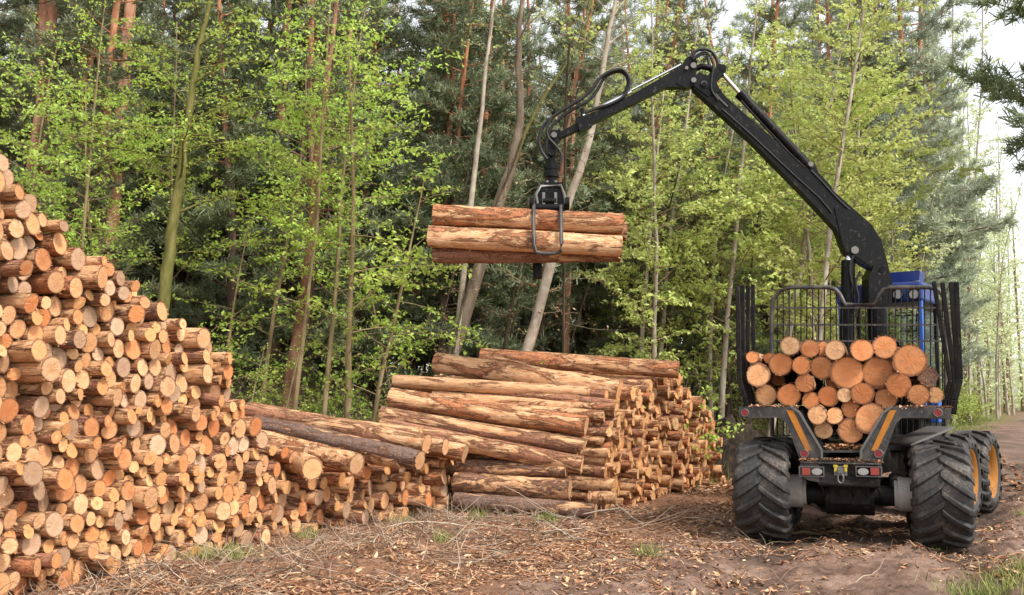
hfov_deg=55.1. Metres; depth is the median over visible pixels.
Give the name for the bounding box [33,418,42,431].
log
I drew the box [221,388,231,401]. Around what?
log
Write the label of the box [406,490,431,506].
log
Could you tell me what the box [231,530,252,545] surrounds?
log
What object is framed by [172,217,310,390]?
lime green tree
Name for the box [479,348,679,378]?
log
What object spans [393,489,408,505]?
log
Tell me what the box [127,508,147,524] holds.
log
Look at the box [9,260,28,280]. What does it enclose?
log
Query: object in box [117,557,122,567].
log
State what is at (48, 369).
log
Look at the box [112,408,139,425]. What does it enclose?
log
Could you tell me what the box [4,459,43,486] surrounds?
log
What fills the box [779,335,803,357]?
log
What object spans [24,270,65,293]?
log
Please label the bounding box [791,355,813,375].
log
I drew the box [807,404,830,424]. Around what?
log
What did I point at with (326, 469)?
log
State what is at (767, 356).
log
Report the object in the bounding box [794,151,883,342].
birch tree
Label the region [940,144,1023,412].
distant copse
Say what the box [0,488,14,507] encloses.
log
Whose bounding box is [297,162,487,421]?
lime green tree
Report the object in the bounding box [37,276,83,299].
log
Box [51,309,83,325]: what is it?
log
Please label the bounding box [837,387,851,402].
log
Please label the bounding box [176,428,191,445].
log
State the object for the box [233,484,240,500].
log
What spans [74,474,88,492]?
log
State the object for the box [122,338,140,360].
log
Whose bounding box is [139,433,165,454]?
log
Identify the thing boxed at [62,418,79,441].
log
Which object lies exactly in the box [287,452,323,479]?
log
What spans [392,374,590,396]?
log
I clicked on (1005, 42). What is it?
sky
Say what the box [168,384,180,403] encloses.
log
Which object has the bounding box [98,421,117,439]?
log
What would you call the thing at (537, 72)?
pine tree
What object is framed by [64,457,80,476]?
log
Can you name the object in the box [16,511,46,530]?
log
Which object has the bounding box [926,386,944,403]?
log
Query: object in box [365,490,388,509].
log
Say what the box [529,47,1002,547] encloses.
forwarder
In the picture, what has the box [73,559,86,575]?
log
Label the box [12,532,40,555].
log
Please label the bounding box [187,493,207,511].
log
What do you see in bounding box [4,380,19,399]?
log
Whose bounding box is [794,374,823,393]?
log
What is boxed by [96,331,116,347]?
log
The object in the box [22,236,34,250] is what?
log
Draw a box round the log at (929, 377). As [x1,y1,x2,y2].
[916,366,939,386]
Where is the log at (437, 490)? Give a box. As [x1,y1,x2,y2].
[430,485,447,496]
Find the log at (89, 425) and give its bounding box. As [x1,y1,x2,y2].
[77,415,99,435]
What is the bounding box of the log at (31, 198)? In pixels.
[24,192,39,211]
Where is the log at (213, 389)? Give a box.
[198,385,222,393]
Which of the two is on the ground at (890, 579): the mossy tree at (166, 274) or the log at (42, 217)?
the mossy tree at (166, 274)
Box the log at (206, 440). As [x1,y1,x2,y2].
[189,435,212,455]
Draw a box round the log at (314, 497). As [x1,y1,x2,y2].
[299,488,322,506]
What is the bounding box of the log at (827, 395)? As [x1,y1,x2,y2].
[818,385,840,406]
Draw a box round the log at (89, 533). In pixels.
[79,526,98,541]
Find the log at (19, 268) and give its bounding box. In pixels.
[0,259,32,276]
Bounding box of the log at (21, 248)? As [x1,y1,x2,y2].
[0,237,27,260]
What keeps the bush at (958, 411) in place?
on the ground at (890, 579)
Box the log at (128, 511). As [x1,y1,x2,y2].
[115,501,134,520]
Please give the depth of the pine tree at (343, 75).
27.54 m
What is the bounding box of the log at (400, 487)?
[390,481,405,491]
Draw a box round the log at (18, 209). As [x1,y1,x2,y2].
[0,199,30,219]
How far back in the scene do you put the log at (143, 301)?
10.91 m
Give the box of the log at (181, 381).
[174,373,188,393]
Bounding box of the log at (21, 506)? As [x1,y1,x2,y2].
[8,500,28,517]
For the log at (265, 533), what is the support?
on the ground at (890, 579)
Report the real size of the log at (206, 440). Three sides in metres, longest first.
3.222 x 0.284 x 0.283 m
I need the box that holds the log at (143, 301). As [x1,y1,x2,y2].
[116,295,149,308]
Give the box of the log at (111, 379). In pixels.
[90,369,115,386]
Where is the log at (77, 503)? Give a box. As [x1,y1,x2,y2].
[49,492,88,514]
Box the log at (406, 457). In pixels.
[253,415,424,470]
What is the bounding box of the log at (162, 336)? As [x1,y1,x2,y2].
[155,328,169,344]
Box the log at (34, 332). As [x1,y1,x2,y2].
[13,325,43,340]
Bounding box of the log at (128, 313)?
[113,304,144,323]
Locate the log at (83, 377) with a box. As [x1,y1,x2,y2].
[75,369,91,388]
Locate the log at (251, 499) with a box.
[239,494,258,512]
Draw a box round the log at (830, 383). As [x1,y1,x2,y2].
[826,378,839,389]
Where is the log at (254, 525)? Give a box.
[244,509,263,527]
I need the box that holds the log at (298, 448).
[268,443,308,452]
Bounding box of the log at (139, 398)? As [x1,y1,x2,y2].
[126,389,147,408]
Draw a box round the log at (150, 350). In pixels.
[124,339,161,360]
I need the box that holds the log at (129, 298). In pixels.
[116,289,131,302]
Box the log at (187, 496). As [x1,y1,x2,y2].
[183,492,190,503]
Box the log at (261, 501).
[256,493,265,510]
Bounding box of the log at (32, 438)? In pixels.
[27,432,37,446]
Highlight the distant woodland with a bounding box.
[30,5,754,390]
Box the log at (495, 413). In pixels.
[387,388,589,437]
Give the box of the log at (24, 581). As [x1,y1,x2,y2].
[8,577,30,594]
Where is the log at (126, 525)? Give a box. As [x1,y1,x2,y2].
[122,521,129,531]
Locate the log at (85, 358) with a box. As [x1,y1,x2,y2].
[67,352,91,368]
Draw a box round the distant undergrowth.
[243,337,977,429]
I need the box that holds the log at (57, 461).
[46,455,66,466]
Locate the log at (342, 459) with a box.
[261,430,364,474]
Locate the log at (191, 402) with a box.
[186,398,200,406]
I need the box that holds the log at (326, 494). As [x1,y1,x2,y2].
[322,486,330,503]
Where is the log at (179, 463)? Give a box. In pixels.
[161,452,190,472]
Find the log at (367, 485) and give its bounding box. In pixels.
[354,478,374,496]
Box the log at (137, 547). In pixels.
[121,539,144,557]
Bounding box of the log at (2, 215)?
[0,209,5,220]
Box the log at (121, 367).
[112,356,131,378]
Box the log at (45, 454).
[34,443,52,467]
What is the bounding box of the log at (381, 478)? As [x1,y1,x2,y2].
[370,474,388,484]
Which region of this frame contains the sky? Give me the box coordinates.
[0,0,1023,391]
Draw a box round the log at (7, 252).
[0,239,15,261]
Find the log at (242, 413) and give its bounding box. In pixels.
[238,408,245,418]
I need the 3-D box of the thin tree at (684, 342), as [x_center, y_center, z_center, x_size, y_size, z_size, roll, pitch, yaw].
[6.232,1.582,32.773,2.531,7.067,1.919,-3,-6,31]
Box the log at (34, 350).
[7,338,49,362]
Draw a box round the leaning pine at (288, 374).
[280,0,395,407]
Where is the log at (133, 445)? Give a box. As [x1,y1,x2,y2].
[126,437,142,453]
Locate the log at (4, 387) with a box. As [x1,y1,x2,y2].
[0,374,9,397]
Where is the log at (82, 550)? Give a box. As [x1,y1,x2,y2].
[70,541,100,560]
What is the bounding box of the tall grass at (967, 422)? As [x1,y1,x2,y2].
[702,414,994,484]
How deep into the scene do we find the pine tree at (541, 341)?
27.70 m
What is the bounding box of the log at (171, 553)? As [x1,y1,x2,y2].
[162,542,176,560]
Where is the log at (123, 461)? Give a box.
[101,448,132,469]
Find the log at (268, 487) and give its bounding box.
[250,475,277,495]
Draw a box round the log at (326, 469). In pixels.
[322,466,350,475]
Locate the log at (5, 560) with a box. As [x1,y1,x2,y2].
[0,554,10,571]
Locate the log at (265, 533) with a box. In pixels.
[244,527,271,543]
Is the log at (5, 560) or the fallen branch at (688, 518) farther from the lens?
the fallen branch at (688, 518)
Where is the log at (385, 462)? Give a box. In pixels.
[363,455,402,468]
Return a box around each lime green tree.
[0,0,216,261]
[0,43,147,236]
[10,71,181,301]
[62,19,303,288]
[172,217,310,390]
[206,60,389,403]
[216,26,480,418]
[229,0,464,414]
[232,342,280,402]
[236,0,442,409]
[245,307,339,411]
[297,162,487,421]
[315,232,434,414]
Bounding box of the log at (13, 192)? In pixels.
[0,183,25,201]
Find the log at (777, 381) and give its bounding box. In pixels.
[771,373,796,386]
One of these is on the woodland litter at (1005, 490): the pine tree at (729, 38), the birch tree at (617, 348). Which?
the birch tree at (617, 348)
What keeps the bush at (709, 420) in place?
on the ground at (890, 579)
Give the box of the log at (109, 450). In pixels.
[83,441,123,459]
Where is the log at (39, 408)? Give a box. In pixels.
[15,395,50,418]
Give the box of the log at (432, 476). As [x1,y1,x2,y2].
[418,468,447,485]
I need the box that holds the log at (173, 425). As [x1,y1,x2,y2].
[166,418,177,433]
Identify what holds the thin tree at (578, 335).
on the ground at (890, 579)
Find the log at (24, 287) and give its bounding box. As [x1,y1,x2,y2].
[17,281,32,292]
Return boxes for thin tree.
[1,109,26,161]
[44,169,90,250]
[45,84,147,249]
[154,178,221,318]
[156,117,266,398]
[174,170,218,327]
[202,221,227,350]
[213,169,290,398]
[232,104,363,405]
[259,216,330,357]
[261,279,293,400]
[290,149,381,418]
[311,235,323,401]
[330,190,413,412]
[337,197,388,408]
[352,150,410,403]
[383,139,425,388]
[410,170,478,371]
[417,103,531,372]
[422,147,502,376]
[424,132,536,375]
[468,72,624,349]
[499,263,554,348]
[505,43,623,352]
[517,196,575,347]
[530,169,597,351]
[544,200,645,354]
[569,262,616,352]
[598,196,666,352]
[608,178,670,357]
[621,166,711,358]
[672,191,757,417]
[673,153,761,395]
[679,278,706,385]
[723,162,801,417]
[736,260,780,422]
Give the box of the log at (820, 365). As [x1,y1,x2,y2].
[810,355,832,379]
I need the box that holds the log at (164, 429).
[143,421,171,438]
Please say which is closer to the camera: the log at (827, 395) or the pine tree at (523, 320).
the log at (827, 395)
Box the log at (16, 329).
[5,318,26,339]
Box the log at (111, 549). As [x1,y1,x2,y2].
[101,543,120,560]
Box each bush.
[215,346,318,402]
[229,376,336,415]
[230,354,342,411]
[231,353,281,403]
[231,357,308,404]
[234,353,378,422]
[235,350,334,409]
[283,364,393,420]
[302,353,442,420]
[314,378,387,421]
[321,387,400,420]
[341,369,401,419]
[574,350,759,458]
[575,350,720,437]
[681,365,755,440]
[716,392,779,436]
[732,393,786,434]
[733,390,785,436]
[933,385,972,424]
[941,374,981,424]
[941,380,989,424]
[948,375,1011,424]
[960,389,1005,424]
[961,389,994,418]
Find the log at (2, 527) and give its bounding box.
[0,518,4,537]
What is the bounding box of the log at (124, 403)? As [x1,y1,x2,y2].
[116,391,128,407]
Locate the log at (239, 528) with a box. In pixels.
[223,519,244,537]
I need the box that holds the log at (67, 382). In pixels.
[53,368,78,392]
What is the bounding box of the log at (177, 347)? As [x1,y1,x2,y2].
[170,342,183,351]
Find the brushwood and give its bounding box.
[46,483,734,594]
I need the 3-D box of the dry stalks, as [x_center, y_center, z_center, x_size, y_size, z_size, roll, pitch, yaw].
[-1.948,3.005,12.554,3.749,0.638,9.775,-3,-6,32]
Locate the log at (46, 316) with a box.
[31,309,50,327]
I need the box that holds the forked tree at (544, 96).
[508,0,616,168]
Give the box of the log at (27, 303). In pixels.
[0,292,39,313]
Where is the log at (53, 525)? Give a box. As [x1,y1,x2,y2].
[34,511,64,537]
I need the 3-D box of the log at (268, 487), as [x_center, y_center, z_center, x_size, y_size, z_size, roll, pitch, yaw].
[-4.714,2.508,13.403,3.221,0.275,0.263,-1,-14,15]
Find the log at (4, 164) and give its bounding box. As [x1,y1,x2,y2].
[0,154,10,171]
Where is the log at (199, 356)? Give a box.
[174,349,210,363]
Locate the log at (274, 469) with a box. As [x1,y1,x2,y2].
[266,461,280,477]
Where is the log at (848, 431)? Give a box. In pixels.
[837,417,864,443]
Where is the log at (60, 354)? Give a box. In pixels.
[52,345,66,367]
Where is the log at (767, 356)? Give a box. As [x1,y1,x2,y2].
[764,353,773,363]
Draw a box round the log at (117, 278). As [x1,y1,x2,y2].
[108,270,127,286]
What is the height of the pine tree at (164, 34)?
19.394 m
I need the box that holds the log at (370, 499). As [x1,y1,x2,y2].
[364,496,374,514]
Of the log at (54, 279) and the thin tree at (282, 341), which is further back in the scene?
the thin tree at (282, 341)
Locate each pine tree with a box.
[0,0,37,144]
[0,0,68,212]
[0,0,74,181]
[0,2,59,177]
[0,5,70,177]
[2,2,77,208]
[2,4,36,123]
[7,0,169,283]
[8,0,57,192]
[9,0,175,295]
[24,0,199,301]
[34,0,207,274]
[36,0,60,218]
[55,6,158,301]
[79,0,173,265]
[92,0,174,173]
[96,0,188,275]
[117,0,325,397]
[122,0,200,281]
[123,0,367,351]
[139,0,221,274]
[146,0,275,351]
[150,258,221,325]
[152,0,292,377]
[154,10,199,282]
[158,44,249,309]
[161,11,259,350]
[192,18,299,386]
[200,0,394,349]
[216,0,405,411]
[216,5,289,389]
[235,0,348,405]
[251,0,342,365]
[287,12,384,332]
[292,0,399,413]
[306,0,431,412]
[310,12,406,383]
[323,0,421,403]
[326,4,411,409]
[337,0,427,414]
[355,0,524,374]
[356,0,537,385]
[378,24,441,346]
[379,0,424,371]
[383,0,529,368]
[383,7,477,389]
[385,0,526,338]
[394,0,549,357]
[398,1,487,371]
[403,15,492,288]
[449,18,552,322]
[471,0,561,352]
[474,10,582,353]
[491,0,622,351]
[499,0,574,350]
[513,129,566,348]
[517,47,621,353]
[518,93,552,322]
[522,0,658,354]
[523,0,634,352]
[545,0,626,356]
[549,27,628,341]
[554,96,620,339]
[557,0,707,357]
[573,0,688,320]
[589,0,704,353]
[596,0,644,336]
[604,0,699,360]
[617,0,720,384]
[657,4,786,415]
[672,82,751,419]
[680,75,764,367]
[684,0,805,425]
[684,0,836,267]
[691,70,753,425]
[701,100,809,429]
[710,32,741,365]
[719,38,782,335]
[723,0,829,434]
[748,111,812,243]
[774,0,928,254]
[779,0,931,328]
[799,0,951,337]
[801,0,956,330]
[805,0,925,354]
[808,2,843,104]
[827,0,911,327]
[830,0,1020,354]
[831,2,984,369]
[888,0,996,364]
[889,29,984,359]
[901,21,994,342]
[903,76,991,313]
[943,0,1023,176]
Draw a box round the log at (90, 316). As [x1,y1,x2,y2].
[80,305,98,328]
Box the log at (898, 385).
[884,372,911,398]
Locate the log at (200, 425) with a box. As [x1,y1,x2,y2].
[177,412,206,431]
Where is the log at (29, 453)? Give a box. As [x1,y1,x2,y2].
[19,446,38,460]
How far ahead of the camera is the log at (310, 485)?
13.73 m
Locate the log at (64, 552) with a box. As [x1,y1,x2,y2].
[51,546,69,568]
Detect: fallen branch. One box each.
[136,557,195,565]
[253,527,381,560]
[442,544,531,564]
[666,509,714,528]
[792,528,840,535]
[817,506,884,520]
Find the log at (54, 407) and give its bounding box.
[50,404,62,411]
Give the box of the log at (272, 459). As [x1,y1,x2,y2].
[268,457,280,461]
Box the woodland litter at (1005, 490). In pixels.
[450,456,1023,496]
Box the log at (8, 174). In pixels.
[2,169,14,184]
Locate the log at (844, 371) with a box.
[829,354,865,388]
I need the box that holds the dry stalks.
[0,492,645,594]
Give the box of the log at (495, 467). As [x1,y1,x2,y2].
[452,459,568,477]
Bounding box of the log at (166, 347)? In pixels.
[160,337,173,352]
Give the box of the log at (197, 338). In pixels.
[170,328,210,348]
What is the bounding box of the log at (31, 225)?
[19,211,41,235]
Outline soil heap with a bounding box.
[714,414,762,479]
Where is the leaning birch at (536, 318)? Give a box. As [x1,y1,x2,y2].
[521,0,681,350]
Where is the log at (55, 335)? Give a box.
[42,324,66,346]
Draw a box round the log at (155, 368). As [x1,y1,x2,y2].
[146,358,162,376]
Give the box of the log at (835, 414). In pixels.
[826,402,845,424]
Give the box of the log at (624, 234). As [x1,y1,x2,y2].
[436,221,626,240]
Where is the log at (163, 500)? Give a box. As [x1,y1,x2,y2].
[157,486,170,503]
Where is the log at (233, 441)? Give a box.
[226,436,238,457]
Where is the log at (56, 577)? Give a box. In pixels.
[46,568,73,589]
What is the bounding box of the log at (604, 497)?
[588,490,616,503]
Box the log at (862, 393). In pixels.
[849,382,874,403]
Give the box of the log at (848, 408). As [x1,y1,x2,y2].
[841,399,861,417]
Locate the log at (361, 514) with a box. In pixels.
[345,508,369,525]
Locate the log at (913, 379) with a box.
[910,376,918,383]
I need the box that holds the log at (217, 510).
[203,500,231,521]
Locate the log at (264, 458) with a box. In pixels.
[248,454,269,472]
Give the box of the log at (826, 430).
[814,421,838,439]
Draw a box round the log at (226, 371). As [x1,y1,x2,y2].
[213,364,232,379]
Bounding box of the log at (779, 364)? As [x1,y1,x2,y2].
[768,351,798,376]
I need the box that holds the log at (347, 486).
[330,476,356,494]
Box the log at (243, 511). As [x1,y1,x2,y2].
[235,501,250,518]
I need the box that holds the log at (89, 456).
[76,448,98,463]
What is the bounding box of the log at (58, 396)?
[19,388,66,404]
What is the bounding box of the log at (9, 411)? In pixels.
[0,396,18,423]
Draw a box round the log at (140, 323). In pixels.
[135,316,145,327]
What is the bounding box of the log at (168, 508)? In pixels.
[158,498,174,513]
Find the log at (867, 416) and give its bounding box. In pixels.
[853,401,883,433]
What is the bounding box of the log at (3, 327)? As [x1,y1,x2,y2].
[0,320,6,335]
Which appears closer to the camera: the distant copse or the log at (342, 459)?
the log at (342, 459)
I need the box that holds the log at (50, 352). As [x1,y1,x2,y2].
[46,343,54,355]
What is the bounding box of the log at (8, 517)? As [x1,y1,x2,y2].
[0,507,19,530]
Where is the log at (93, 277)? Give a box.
[66,265,110,290]
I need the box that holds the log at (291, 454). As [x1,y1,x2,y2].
[276,450,297,463]
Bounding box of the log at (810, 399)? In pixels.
[801,391,820,408]
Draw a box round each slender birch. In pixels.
[910,4,974,169]
[912,46,964,424]
[922,39,941,386]
[930,0,991,385]
[939,94,972,350]
[940,113,964,373]
[948,60,995,423]
[950,3,1016,400]
[951,16,996,286]
[953,277,981,392]
[956,199,988,394]
[961,118,994,397]
[963,181,997,418]
[971,185,1001,416]
[971,290,989,416]
[978,181,1023,418]
[979,145,1023,414]
[980,209,1023,414]
[982,237,1011,408]
[983,110,1021,415]
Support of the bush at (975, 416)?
on the ground at (890, 579)
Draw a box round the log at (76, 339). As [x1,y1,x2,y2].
[53,329,86,350]
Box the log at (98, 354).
[90,346,103,360]
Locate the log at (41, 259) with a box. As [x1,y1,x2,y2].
[24,246,52,272]
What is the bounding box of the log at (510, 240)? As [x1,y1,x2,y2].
[427,225,622,258]
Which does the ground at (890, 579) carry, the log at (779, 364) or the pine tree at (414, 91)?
the pine tree at (414, 91)
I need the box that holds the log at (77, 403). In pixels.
[63,400,81,406]
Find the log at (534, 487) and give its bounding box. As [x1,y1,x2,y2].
[451,472,572,499]
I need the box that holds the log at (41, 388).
[18,382,53,395]
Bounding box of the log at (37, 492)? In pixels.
[11,480,49,502]
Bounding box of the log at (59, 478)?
[42,466,73,490]
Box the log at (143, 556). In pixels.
[133,552,147,564]
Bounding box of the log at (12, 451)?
[0,442,21,461]
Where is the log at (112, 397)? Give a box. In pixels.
[81,387,125,406]
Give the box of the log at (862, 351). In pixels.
[850,338,874,363]
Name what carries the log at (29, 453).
on the log at (32, 475)
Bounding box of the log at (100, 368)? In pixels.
[86,360,112,377]
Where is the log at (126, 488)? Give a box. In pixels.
[109,480,136,501]
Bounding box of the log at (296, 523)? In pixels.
[288,516,300,533]
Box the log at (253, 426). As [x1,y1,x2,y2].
[244,416,261,436]
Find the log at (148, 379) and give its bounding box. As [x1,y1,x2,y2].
[139,372,155,390]
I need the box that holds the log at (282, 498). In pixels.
[277,494,287,507]
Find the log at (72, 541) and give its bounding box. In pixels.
[55,533,80,549]
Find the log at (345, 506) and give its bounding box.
[323,501,350,518]
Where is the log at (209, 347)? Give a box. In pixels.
[205,341,213,355]
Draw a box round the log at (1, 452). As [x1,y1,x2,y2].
[0,443,4,460]
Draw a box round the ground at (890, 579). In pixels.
[18,392,1023,594]
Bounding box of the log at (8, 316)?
[0,304,17,325]
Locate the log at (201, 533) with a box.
[185,526,207,545]
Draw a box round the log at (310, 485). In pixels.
[285,472,317,491]
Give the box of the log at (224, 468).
[213,457,227,471]
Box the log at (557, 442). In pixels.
[378,406,587,453]
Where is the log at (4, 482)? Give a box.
[0,475,10,495]
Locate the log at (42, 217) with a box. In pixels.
[36,211,47,227]
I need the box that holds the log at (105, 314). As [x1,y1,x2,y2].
[93,300,114,321]
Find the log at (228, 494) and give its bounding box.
[208,483,234,502]
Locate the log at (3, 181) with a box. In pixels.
[0,171,6,194]
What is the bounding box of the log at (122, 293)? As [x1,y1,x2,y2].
[110,285,129,300]
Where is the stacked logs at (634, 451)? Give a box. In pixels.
[0,256,725,594]
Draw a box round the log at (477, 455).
[467,450,577,455]
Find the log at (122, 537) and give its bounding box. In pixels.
[107,528,132,545]
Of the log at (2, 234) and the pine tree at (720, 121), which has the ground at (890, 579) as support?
the pine tree at (720, 121)
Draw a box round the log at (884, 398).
[873,388,898,408]
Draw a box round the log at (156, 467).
[139,455,163,474]
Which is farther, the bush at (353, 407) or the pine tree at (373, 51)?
the pine tree at (373, 51)
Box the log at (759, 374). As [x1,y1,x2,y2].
[746,362,772,387]
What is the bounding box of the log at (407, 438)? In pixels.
[245,401,431,454]
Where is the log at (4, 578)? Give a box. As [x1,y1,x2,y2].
[0,571,10,594]
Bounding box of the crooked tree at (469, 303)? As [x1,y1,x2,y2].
[443,0,557,375]
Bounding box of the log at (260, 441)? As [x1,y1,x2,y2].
[247,431,267,449]
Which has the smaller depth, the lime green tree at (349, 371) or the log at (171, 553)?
the log at (171, 553)
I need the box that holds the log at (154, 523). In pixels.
[145,511,162,533]
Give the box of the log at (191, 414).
[167,405,201,422]
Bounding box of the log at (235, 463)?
[226,454,245,472]
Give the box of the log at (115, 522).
[98,511,124,531]
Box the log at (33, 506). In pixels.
[26,489,50,512]
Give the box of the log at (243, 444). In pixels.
[236,434,248,452]
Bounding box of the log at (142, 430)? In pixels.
[126,422,145,437]
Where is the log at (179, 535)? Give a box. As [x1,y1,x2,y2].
[161,529,186,547]
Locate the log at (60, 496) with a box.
[47,480,75,502]
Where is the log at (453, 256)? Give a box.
[432,244,622,263]
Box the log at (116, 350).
[100,338,125,358]
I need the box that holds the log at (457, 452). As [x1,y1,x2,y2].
[425,441,468,462]
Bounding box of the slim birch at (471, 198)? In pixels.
[450,0,525,375]
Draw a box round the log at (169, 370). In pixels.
[159,363,176,379]
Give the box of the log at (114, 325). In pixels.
[97,316,123,336]
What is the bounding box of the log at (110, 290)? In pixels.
[90,279,116,295]
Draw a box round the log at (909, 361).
[892,343,928,377]
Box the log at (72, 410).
[57,403,80,419]
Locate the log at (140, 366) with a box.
[129,357,149,376]
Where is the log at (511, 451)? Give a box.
[379,418,584,474]
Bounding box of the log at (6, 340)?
[0,333,12,347]
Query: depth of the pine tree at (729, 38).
54.65 m
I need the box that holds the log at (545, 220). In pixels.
[432,204,624,233]
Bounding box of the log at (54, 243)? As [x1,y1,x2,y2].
[33,232,69,256]
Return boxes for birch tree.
[538,122,648,355]
[568,0,775,360]
[571,4,750,356]
[572,46,712,354]
[587,66,723,389]
[601,82,744,385]
[635,181,700,361]
[639,92,781,418]
[641,91,789,361]
[648,0,848,418]
[658,149,749,414]
[674,303,705,390]
[685,201,746,412]
[697,0,952,339]
[720,112,866,434]
[730,65,861,434]
[733,18,908,342]
[741,41,871,384]
[761,207,842,352]
[774,0,988,339]
[776,121,898,339]
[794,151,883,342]
[820,126,949,361]
[860,177,932,345]
[887,180,961,368]
[931,206,1002,384]
[962,234,1022,413]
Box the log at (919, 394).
[906,383,930,405]
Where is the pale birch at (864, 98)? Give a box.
[707,3,938,436]
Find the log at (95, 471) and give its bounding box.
[78,458,106,479]
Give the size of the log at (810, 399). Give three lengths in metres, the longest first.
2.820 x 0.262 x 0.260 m
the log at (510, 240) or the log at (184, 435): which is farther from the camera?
the log at (510, 240)
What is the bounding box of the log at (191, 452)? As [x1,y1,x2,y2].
[178,446,195,463]
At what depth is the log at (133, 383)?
10.82 m
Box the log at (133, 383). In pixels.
[116,372,142,393]
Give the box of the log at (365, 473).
[346,465,371,480]
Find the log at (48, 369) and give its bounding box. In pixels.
[7,356,61,382]
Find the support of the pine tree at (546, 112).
on the ground at (890, 579)
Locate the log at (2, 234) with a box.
[0,218,5,240]
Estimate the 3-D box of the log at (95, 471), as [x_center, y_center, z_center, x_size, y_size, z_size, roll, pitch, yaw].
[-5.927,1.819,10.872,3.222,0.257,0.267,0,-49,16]
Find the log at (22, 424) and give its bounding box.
[4,413,36,435]
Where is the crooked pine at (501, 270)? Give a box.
[486,58,590,350]
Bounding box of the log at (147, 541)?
[138,533,154,554]
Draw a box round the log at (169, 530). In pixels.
[161,513,174,535]
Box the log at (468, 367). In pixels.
[432,353,623,400]
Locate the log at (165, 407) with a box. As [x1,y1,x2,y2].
[152,398,172,415]
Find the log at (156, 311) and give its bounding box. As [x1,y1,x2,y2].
[144,300,168,321]
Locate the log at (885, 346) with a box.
[872,335,897,359]
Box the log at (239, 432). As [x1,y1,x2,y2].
[230,417,245,438]
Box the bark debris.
[748,404,952,462]
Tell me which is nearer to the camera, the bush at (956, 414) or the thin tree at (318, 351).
the thin tree at (318, 351)
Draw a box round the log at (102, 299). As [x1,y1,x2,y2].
[85,293,110,306]
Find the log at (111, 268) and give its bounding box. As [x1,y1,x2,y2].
[106,262,115,276]
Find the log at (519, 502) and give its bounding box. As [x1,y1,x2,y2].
[452,492,597,517]
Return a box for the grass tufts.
[172,418,1023,594]
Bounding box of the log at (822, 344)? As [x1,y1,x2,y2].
[817,341,826,356]
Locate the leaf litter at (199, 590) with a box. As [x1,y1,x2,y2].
[30,479,1023,594]
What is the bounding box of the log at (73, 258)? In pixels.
[50,247,86,271]
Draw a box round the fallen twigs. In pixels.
[57,499,1023,594]
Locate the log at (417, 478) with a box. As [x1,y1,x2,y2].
[409,474,422,482]
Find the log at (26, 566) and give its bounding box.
[6,555,44,576]
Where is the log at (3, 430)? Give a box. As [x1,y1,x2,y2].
[0,423,6,442]
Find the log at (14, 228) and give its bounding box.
[1,218,24,238]
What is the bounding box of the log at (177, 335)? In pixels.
[167,329,184,341]
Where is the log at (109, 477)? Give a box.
[101,469,115,486]
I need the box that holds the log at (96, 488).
[83,479,105,496]
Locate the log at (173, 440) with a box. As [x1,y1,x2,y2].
[163,433,181,453]
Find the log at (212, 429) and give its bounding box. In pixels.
[202,418,220,437]
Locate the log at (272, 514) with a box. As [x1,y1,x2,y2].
[260,503,278,520]
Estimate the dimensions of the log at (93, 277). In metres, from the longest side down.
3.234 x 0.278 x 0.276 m
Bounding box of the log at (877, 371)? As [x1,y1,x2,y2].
[862,356,894,388]
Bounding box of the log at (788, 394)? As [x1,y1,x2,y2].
[776,382,803,404]
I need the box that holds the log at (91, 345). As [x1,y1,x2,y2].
[77,331,98,353]
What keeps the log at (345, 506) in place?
on the ground at (890, 579)
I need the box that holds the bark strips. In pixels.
[58,497,1023,594]
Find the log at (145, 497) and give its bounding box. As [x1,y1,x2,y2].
[131,485,158,508]
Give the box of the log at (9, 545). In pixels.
[0,537,18,554]
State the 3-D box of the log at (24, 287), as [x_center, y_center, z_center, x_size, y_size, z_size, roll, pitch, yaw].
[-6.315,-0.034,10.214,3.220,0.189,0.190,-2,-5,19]
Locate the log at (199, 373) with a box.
[176,363,214,384]
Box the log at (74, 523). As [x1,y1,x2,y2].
[62,513,84,533]
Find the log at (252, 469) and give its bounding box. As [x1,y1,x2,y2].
[242,460,264,477]
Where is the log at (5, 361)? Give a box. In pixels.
[0,353,11,373]
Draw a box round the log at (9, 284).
[0,277,19,293]
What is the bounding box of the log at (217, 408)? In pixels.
[200,404,220,417]
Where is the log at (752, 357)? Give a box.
[746,351,768,365]
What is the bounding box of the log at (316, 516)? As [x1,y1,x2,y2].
[309,508,323,525]
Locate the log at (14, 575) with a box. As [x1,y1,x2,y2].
[4,570,21,591]
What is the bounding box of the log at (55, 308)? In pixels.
[47,295,62,316]
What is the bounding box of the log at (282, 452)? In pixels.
[267,444,289,459]
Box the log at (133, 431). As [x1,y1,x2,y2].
[116,417,141,437]
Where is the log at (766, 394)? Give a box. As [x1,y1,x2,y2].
[754,384,781,404]
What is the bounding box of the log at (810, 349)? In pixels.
[800,339,820,359]
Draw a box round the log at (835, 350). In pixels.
[824,340,847,360]
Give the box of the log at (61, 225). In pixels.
[41,219,69,232]
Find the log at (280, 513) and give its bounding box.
[274,503,283,522]
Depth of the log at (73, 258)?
10.10 m
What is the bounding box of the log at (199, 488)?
[190,479,207,494]
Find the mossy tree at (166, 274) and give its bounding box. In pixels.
[48,0,301,318]
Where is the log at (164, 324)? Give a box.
[158,319,168,331]
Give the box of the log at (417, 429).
[331,416,423,432]
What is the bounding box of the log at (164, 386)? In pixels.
[141,375,175,397]
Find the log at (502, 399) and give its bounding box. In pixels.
[432,390,562,404]
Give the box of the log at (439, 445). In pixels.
[428,436,448,455]
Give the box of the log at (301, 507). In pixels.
[284,500,306,516]
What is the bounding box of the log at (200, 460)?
[192,454,207,472]
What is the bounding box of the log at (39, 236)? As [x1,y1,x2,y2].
[30,228,44,241]

